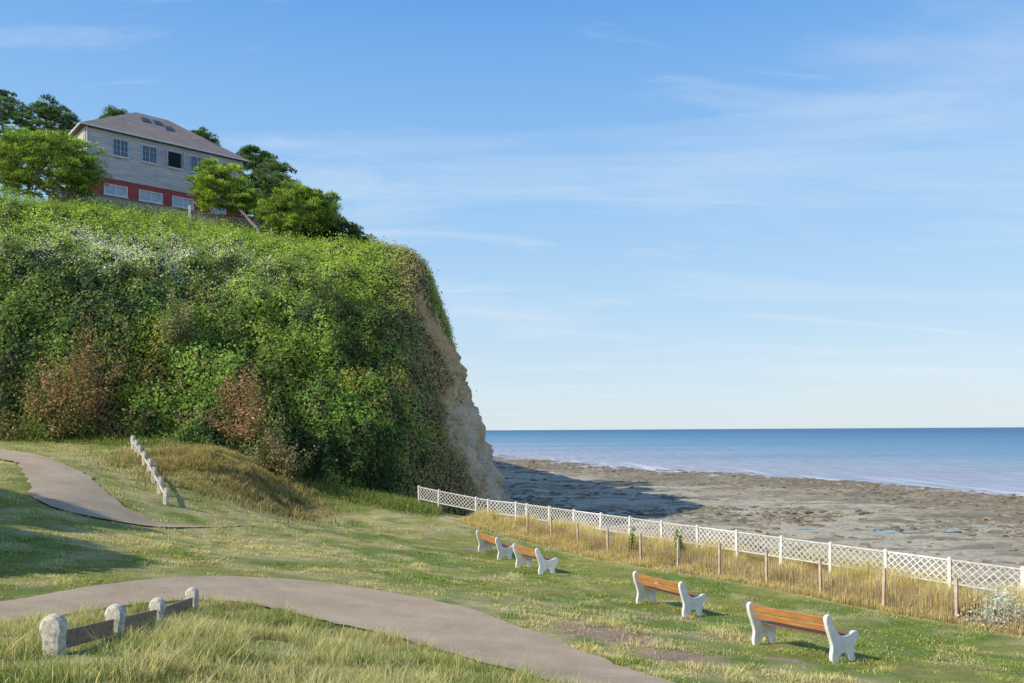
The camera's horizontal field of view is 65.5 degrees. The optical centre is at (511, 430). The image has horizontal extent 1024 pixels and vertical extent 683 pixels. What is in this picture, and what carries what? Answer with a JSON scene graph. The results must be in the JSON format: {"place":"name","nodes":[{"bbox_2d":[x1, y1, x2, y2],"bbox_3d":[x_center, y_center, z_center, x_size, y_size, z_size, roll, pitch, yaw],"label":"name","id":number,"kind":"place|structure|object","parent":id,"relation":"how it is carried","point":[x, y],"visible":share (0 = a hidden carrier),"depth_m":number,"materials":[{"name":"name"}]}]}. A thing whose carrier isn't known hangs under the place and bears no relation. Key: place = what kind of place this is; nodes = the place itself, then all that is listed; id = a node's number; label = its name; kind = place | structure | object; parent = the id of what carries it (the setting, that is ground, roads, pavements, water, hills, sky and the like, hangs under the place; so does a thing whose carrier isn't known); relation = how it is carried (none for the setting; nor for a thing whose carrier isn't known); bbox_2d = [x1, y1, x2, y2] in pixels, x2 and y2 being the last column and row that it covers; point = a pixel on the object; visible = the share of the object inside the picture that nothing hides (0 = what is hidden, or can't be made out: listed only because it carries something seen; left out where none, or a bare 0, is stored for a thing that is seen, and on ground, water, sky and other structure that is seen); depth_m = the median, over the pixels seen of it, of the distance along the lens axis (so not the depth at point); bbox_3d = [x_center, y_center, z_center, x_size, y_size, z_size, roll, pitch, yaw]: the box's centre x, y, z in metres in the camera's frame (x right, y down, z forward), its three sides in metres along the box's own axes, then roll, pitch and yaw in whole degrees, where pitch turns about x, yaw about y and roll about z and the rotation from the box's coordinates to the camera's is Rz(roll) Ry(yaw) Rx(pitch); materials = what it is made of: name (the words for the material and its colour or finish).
{"place":"outdoors","nodes":[
{"label":"outdoors","id":0,"kind":"place"},
{"bbox_2d":[0,197,514,517],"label":"cliff","id":1,"kind":"structure","parent":0,"point":[475,428],"depth_m":51.52,"materials":[{"name":"plant"}]},
{"bbox_2d":[0,89,44,197],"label":"pine tree","id":2,"kind":"object","parent":1,"relation":"on","point":[5,116],"visible":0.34,"depth_m":87.18,"materials":[{"name":"green plant"}]},
{"bbox_2d":[17,94,80,197],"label":"pine tree","id":3,"kind":"object","parent":1,"relation":"on","point":[48,113],"visible":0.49,"depth_m":87.00,"materials":[{"name":"green plant"}]},
{"bbox_2d":[0,125,113,204],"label":"pine tree","id":4,"kind":"object","parent":1,"relation":"on","point":[33,149],"visible":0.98,"depth_m":64.51,"materials":[{"name":"green plant"}]},
{"bbox_2d":[14,299,130,430],"bbox_3d":[-24.630,-3.591,44.163,5.347,7.344,5.149,0,0,43],"label":"shrub","id":5,"kind":"object","parent":1,"relation":"on","point":[77,394],"visible":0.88,"depth_m":43.96,"materials":[{"name":"brown plant"}]},
{"bbox_2d":[97,104,127,118],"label":"pine tree","id":6,"kind":"object","parent":1,"relation":"on","point":[112,111],"visible":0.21,"depth_m":91.15,"materials":[{"name":"green plant"}]},
{"bbox_2d":[51,186,202,217],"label":"terrace wall","id":7,"kind":"structure","parent":1,"relation":"on","point":[127,201],"depth_m":75.12,"materials":[{"name":"grey concrete"}]},
{"bbox_2d":[62,112,249,215],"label":"house","id":8,"kind":"structure","parent":1,"relation":"on","point":[153,160],"depth_m":78.52,"materials":[{"name":"wood"}]},
{"bbox_2d":[103,184,128,198],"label":"window","id":9,"kind":"structure","parent":8,"relation":"in","point":[113,190],"depth_m":76.16,"materials":[{"name":"grey glass"}]},
{"bbox_2d":[112,138,129,159],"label":"window","id":10,"kind":"structure","parent":8,"relation":"in","point":[120,148],"depth_m":76.32,"materials":[{"name":"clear glass"}]},
{"bbox_2d":[141,144,157,165],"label":"window","id":11,"kind":"structure","parent":8,"relation":"in","point":[149,153],"depth_m":78.09,"materials":[{"name":"grey glass"}]},
{"bbox_2d":[138,189,163,204],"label":"window","id":12,"kind":"structure","parent":8,"relation":"in","point":[144,196],"depth_m":78.30,"materials":[{"name":"grey glass"}]},
{"bbox_2d":[165,148,184,170],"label":"window","id":13,"kind":"structure","parent":8,"relation":"in","point":[173,160],"depth_m":79.74,"materials":[{"name":"black"}]},
{"bbox_2d":[171,196,194,210],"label":"window","id":14,"kind":"structure","parent":8,"relation":"in","point":[177,202],"depth_m":80.31,"materials":[{"name":"grey glass"}]},
{"bbox_2d":[189,155,202,173],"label":"window","id":15,"kind":"structure","parent":8,"relation":"in","point":[194,160],"depth_m":81.02,"materials":[{"name":"grey glass"}]},
{"bbox_2d":[211,207,225,214],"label":"window","id":16,"kind":"structure","parent":8,"relation":"in","point":[214,211],"depth_m":82.77,"materials":[{"name":"grey glass"}]},
{"bbox_2d":[147,276,206,343],"bbox_3d":[-19.320,-7.075,46.747,2.502,4.080,3.424,0,0,22],"label":"shrub","id":17,"kind":"object","parent":1,"relation":"on","point":[181,324],"visible":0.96,"depth_m":46.47,"materials":[{"name":"green plant"}]},
{"bbox_2d":[189,125,220,145],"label":"pine tree","id":18,"kind":"object","parent":1,"relation":"on","point":[203,134],"visible":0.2,"depth_m":91.33,"materials":[{"name":"green plant"}]},
{"bbox_2d":[184,157,267,236],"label":"pine tree","id":19,"kind":"object","parent":1,"relation":"on","point":[233,193],"visible":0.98,"depth_m":66.92,"materials":[{"name":"green plant"}]},
{"bbox_2d":[188,205,269,230],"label":"retaining wall","id":20,"kind":"structure","parent":1,"relation":"on","point":[212,217],"depth_m":69.58,"materials":[{"name":"grey concrete"}]},
{"bbox_2d":[195,358,291,442],"bbox_3d":[-14.858,-1.659,44.177,5.750,4.811,4.147,0,0,38],"label":"shrub","id":21,"kind":"object","parent":1,"relation":"on","point":[236,413],"visible":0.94,"depth_m":44.20,"materials":[{"name":"brown plant"}]},
{"bbox_2d":[235,144,279,212],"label":"pine tree","id":22,"kind":"object","parent":1,"relation":"on","point":[249,151],"visible":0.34,"depth_m":88.94,"materials":[{"name":"green plant"}]},
{"bbox_2d":[0,186,517,516],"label":"cliff vegetation","id":23,"kind":"object","parent":1,"relation":"on","point":[81,208],"visible":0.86,"depth_m":48.98,"materials":[{"name":"green plant"}]},
{"bbox_2d":[242,160,300,216],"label":"pine tree","id":24,"kind":"object","parent":1,"relation":"on","point":[274,168],"visible":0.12,"depth_m":84.97,"materials":[{"name":"green plant"}]},
{"bbox_2d":[248,173,299,231],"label":"pine tree","id":25,"kind":"object","parent":1,"relation":"on","point":[269,183],"visible":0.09,"depth_m":78.72,"materials":[{"name":"green plant"}]},
{"bbox_2d":[254,189,336,239],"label":"pine tree","id":26,"kind":"object","parent":1,"relation":"on","point":[298,207],"visible":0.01,"depth_m":76.46,"materials":[{"name":"green plant"}]},
{"bbox_2d":[250,179,343,238],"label":"pine tree","id":27,"kind":"object","parent":1,"relation":"on","point":[315,203],"visible":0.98,"depth_m":65.96,"materials":[{"name":"green plant"}]},
{"bbox_2d":[294,212,366,243],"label":"pine tree","id":28,"kind":"object","parent":1,"relation":"on","point":[340,222],"visible":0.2,"depth_m":69.69,"materials":[{"name":"green plant"}]},
{"bbox_2d":[328,227,378,244],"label":"bush","id":29,"kind":"object","parent":1,"relation":"on","point":[353,231],"visible":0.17,"depth_m":69.19,"materials":[{"name":"green plant"}]},
{"bbox_2d":[0,588,644,682],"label":"long grass","id":30,"kind":"structure","parent":0,"point":[195,628],"depth_m":9.19,"materials":[{"name":"green plant"}]},
{"bbox_2d":[0,439,1023,682],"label":"ground","id":31,"kind":"structure","parent":0,"point":[954,674],"depth_m":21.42,"materials":[{"name":"green plant"}]},
{"bbox_2d":[0,412,42,440],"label":"shrub","id":32,"kind":"object","parent":31,"relation":"on","point":[5,434],"visible":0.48,"depth_m":43.24,"materials":[{"name":"green plant"}]},
{"bbox_2d":[0,364,113,441],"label":"shrub","id":33,"kind":"object","parent":31,"relation":"on","point":[47,428],"visible":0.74,"depth_m":43.52,"materials":[{"name":"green plant"}]},
{"bbox_2d":[39,587,198,655],"bbox_3d":[-5.255,2.773,11.357,0.310,1.892,7.258,0,0,-12],"label":"post and rail fence","id":34,"kind":"object","parent":31,"relation":"on","point":[56,632],"visible":0.73,"depth_m":9.41,"materials":[{"name":"concrete"}]},
{"bbox_2d":[0,449,253,526],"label":"footpath","id":35,"kind":"structure","parent":31,"relation":"on","point":[59,485],"depth_m":27.63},
{"bbox_2d":[130,435,169,504],"bbox_3d":[-16.341,1.752,35.663,0.298,3.004,13.387,0,0,-30],"label":"post and rail fence","id":36,"kind":"object","parent":31,"relation":"on","point":[138,449],"visible":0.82,"depth_m":33.24,"materials":[{"name":"concrete"}]},
{"bbox_2d":[124,413,216,445],"bbox_3d":[-19.035,0.553,44.040,5.402,3.074,4.146,0,0,-33],"label":"shrub","id":37,"kind":"object","parent":31,"relation":"on","point":[187,432],"visible":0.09,"depth_m":43.91,"materials":[{"name":"green plant"}]},
{"bbox_2d":[232,398,324,480],"bbox_3d":[-13.014,0.561,44.053,5.226,4.693,5.128,0,0,0],"label":"shrub","id":38,"kind":"object","parent":31,"relation":"on","point":[274,456],"visible":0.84,"depth_m":43.08,"materials":[{"name":"green plant"}]},
{"bbox_2d":[0,576,674,682],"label":"footpath","id":39,"kind":"structure","parent":31,"relation":"on","point":[462,628],"depth_m":15.57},
{"bbox_2d":[319,473,365,490],"bbox_3d":[-9.940,3.625,45.928,3.348,2.419,3.957,0,0,0],"label":"shrub","id":40,"kind":"object","parent":31,"relation":"on","point":[346,482],"visible":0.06,"depth_m":45.19,"materials":[{"name":"green plant"}]},
{"bbox_2d":[406,490,433,503],"bbox_3d":[-6.172,4.458,48.216,4.170,1.797,3.417,0,0,43],"label":"shrub","id":41,"kind":"object","parent":31,"relation":"on","point":[417,497],"visible":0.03,"depth_m":48.19,"materials":[{"name":"green plant"}]},
{"bbox_2d":[476,530,512,559],"bbox_3d":[-0.705,4.817,33.538,0.911,0.958,2.040,0,2,-26],"label":"bench","id":42,"kind":"object","parent":31,"relation":"on","point":[502,548],"visible":0.96,"depth_m":33.11,"materials":[{"name":"white paint"}]},
{"bbox_2d":[4,433,1023,635],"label":"dry grass","id":43,"kind":"structure","parent":31,"relation":"on","point":[192,456],"depth_m":34.83,"materials":[{"name":"beige plant"}]},
{"bbox_2d":[513,543,558,574],"bbox_3d":[0.851,4.705,29.267,0.911,0.958,2.040,0,-2,-24],"label":"bench","id":44,"kind":"object","parent":31,"relation":"on","point":[548,563],"visible":0.99,"depth_m":28.86,"materials":[{"name":"white paint"}]},
{"bbox_2d":[628,526,637,553],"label":"wild plant","id":45,"kind":"object","parent":31,"relation":"on","point":[632,538],"visible":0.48,"depth_m":33.35,"materials":[{"name":"green plant"}]},
{"bbox_2d":[633,571,706,616],"bbox_3d":[4.281,4.437,21.763,0.911,0.958,2.040,0,-1,-28],"label":"bench","id":46,"kind":"object","parent":31,"relation":"on","point":[692,601],"visible":0.97,"depth_m":21.40,"materials":[{"name":"white paint"}]},
{"bbox_2d":[673,529,685,562],"bbox_3d":[6.502,4.502,30.738,0.658,1.582,0.455,0,0,0],"label":"wild plant","id":47,"kind":"object","parent":31,"relation":"on","point":[680,537],"visible":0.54,"depth_m":30.73,"materials":[{"name":"green plant"}]},
{"bbox_2d":[417,485,1023,593],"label":"lattice fence","id":48,"kind":"object","parent":31,"relation":"on","point":[886,552],"visible":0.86,"depth_m":29.18,"materials":[{"name":"white paint"}]},
{"bbox_2d":[526,512,1023,633],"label":"paling fence","id":49,"kind":"object","parent":31,"relation":"on","point":[884,585],"visible":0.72,"depth_m":24.86,"materials":[{"name":"wood"}]},
{"bbox_2d":[746,602,858,662],"bbox_3d":[5.867,4.051,16.183,0.911,0.958,2.040,0,-3,-29],"label":"bench","id":50,"kind":"object","parent":31,"relation":"on","point":[841,642],"visible":0.97,"depth_m":15.86,"materials":[{"name":"white paint"}]},
{"bbox_2d":[953,583,1023,628],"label":"shrub","id":51,"kind":"object","parent":31,"relation":"on","point":[1001,601],"visible":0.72,"depth_m":20.53,"materials":[{"name":"green plant"}]},
{"bbox_2d":[0,0,1023,429],"label":"sky","id":52,"kind":"structure","parent":0,"point":[629,214],"materials":[{"name":"blue"}]},
{"bbox_2d":[485,427,1023,495],"bbox_3d":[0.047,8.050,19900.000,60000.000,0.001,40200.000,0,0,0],"label":"sea","id":53,"kind":"structure","parent":0,"point":[989,460],"depth_m":271.89,"materials":[{"name":"liquid"}]},
{"bbox_2d":[493,455,1023,597],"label":"beach","id":54,"kind":"structure","parent":0,"point":[977,548],"depth_m":72.98,"materials":[{"name":"grey sand"}]},
{"bbox_2d":[494,461,1023,568],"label":"beach rocks","id":55,"kind":"object","parent":54,"relation":"on","point":[769,516],"visible":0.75,"depth_m":79.94,"materials":[{"name":"grey stone"}]},
{"bbox_2d":[868,529,919,532],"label":"tide pool","id":56,"kind":"structure","parent":54,"relation":"on","point":[886,531],"depth_m":57.90,"materials":[{"name":"blue liquid"}]}
]}

